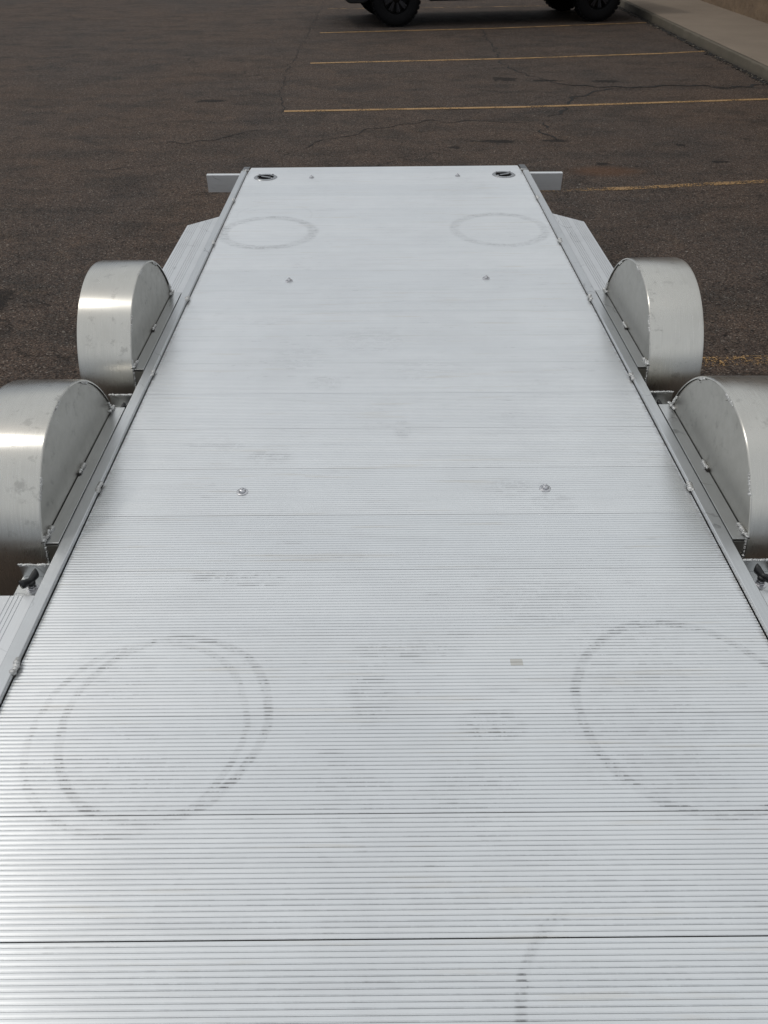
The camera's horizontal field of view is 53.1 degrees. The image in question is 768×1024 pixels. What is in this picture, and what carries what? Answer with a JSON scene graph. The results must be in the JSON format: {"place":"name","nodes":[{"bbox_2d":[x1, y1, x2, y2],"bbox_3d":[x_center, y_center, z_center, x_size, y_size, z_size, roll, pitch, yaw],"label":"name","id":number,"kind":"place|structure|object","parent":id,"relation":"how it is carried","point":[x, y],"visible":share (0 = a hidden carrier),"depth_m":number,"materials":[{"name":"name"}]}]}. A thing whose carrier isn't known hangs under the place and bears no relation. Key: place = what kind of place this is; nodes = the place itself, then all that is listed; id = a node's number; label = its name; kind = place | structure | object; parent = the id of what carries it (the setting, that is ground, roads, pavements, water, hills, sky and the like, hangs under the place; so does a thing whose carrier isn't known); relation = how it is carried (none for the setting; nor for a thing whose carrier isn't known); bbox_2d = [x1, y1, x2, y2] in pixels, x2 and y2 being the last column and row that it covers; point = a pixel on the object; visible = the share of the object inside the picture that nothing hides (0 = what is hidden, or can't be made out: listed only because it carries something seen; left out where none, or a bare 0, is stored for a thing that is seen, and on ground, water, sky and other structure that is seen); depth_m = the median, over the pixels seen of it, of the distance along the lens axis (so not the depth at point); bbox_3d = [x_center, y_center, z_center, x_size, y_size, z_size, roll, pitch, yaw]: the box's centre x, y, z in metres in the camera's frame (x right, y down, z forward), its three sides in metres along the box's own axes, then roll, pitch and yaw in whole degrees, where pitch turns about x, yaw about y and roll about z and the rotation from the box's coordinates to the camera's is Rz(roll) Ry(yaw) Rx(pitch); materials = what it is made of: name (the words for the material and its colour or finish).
{"place":"outdoors","nodes":[
{"label":"outdoors","id":0,"kind":"place"},
{"bbox_2d":[0,0,767,387],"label":"asphalt ground","id":1,"kind":"structure","parent":0,"point":[94,94],"depth_m":7.66,"materials":[{"name":"grey asphalt"}]},
{"bbox_2d":[0,164,767,1023],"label":"flatbed trailer","id":2,"kind":"object","parent":1,"relation":"on","point":[382,594],"visible":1,"depth_m":1.80,"materials":[{"name":"metal"}]},
{"bbox_2d":[335,6,511,8],"bbox_3d":[1.218,-10.238,15.599,4.720,0.001,0.128,-4,39,-4],"label":"parking line","id":3,"kind":"object","parent":1,"relation":"on","point":[442,7],"visible":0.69,"depth_m":15.57,"materials":[{"name":"yellow paint"}]},
{"bbox_2d":[110,1,767,169],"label":"asphalt crack","id":4,"kind":"object","parent":1,"relation":"on","point":[572,99],"visible":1,"depth_m":9.07,"materials":[{"name":"black asphalt"}]},
{"bbox_2d":[345,0,620,26],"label":"pickup truck","id":5,"kind":"object","parent":1,"relation":"on","point":[394,13],"visible":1,"depth_m":13.52,"materials":[{"name":"rubber"}]},
{"bbox_2d":[322,22,646,32],"bbox_3d":[1.855,-8.317,13.208,5.952,0.001,0.199,-8,39,-9],"label":"parking line","id":6,"kind":"object","parent":1,"relation":"on","point":[482,28],"visible":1,"depth_m":13.14,"materials":[{"name":"yellow paint"}]},
{"bbox_2d":[310,51,704,63],"bbox_3d":[1.862,-6.387,10.808,5.796,0.001,0.201,-6,39,-7],"label":"parking line","id":7,"kind":"object","parent":1,"relation":"on","point":[498,58],"visible":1,"depth_m":10.72,"materials":[{"name":"yellow paint"}]},
{"bbox_2d":[284,98,767,111],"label":"parking line","id":8,"kind":"object","parent":1,"relation":"on","point":[522,106],"visible":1,"depth_m":8.32,"materials":[{"name":"yellow paint"}]},
{"bbox_2d":[543,184,675,190],"bbox_3d":[1.650,-2.521,6.002,1.309,0.001,0.097,-4,39,-5],"label":"parking line","id":9,"kind":"object","parent":1,"relation":"on","point":[614,188],"visible":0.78,"depth_m":6.03,"materials":[{"name":"yellow paint"}]},
{"bbox_2d":[618,0,767,80],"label":"kerb","id":10,"kind":"structure","parent":1,"relation":"on","point":[752,66],"depth_m":11.36,"materials":[{"name":"concrete"}]},
{"bbox_2d":[618,6,767,86],"bbox_3d":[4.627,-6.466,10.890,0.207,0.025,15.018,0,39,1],"label":"loose grit","id":11,"kind":"object","parent":1,"relation":"on","point":[702,49],"visible":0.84,"depth_m":11.35,"materials":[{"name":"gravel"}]},
{"bbox_2d":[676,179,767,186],"bbox_3d":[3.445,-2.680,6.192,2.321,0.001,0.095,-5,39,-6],"label":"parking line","id":12,"kind":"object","parent":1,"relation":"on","point":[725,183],"visible":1,"depth_m":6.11,"materials":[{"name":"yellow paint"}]},
{"bbox_2d":[703,355,767,365],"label":"parking line","id":13,"kind":"object","parent":1,"relation":"on","point":[734,358],"visible":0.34,"depth_m":3.81,"materials":[{"name":"yellow paint"}]},
{"bbox_2d":[627,0,767,65],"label":"pavement","id":14,"kind":"structure","parent":0,"point":[743,34],"depth_m":12.59,"materials":[{"name":"concrete"}]},
{"bbox_2d":[701,0,767,23],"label":"building wall","id":15,"kind":"structure","parent":0,"point":[756,9],"depth_m":13.26,"materials":[{"name":"paint"}]}
]}

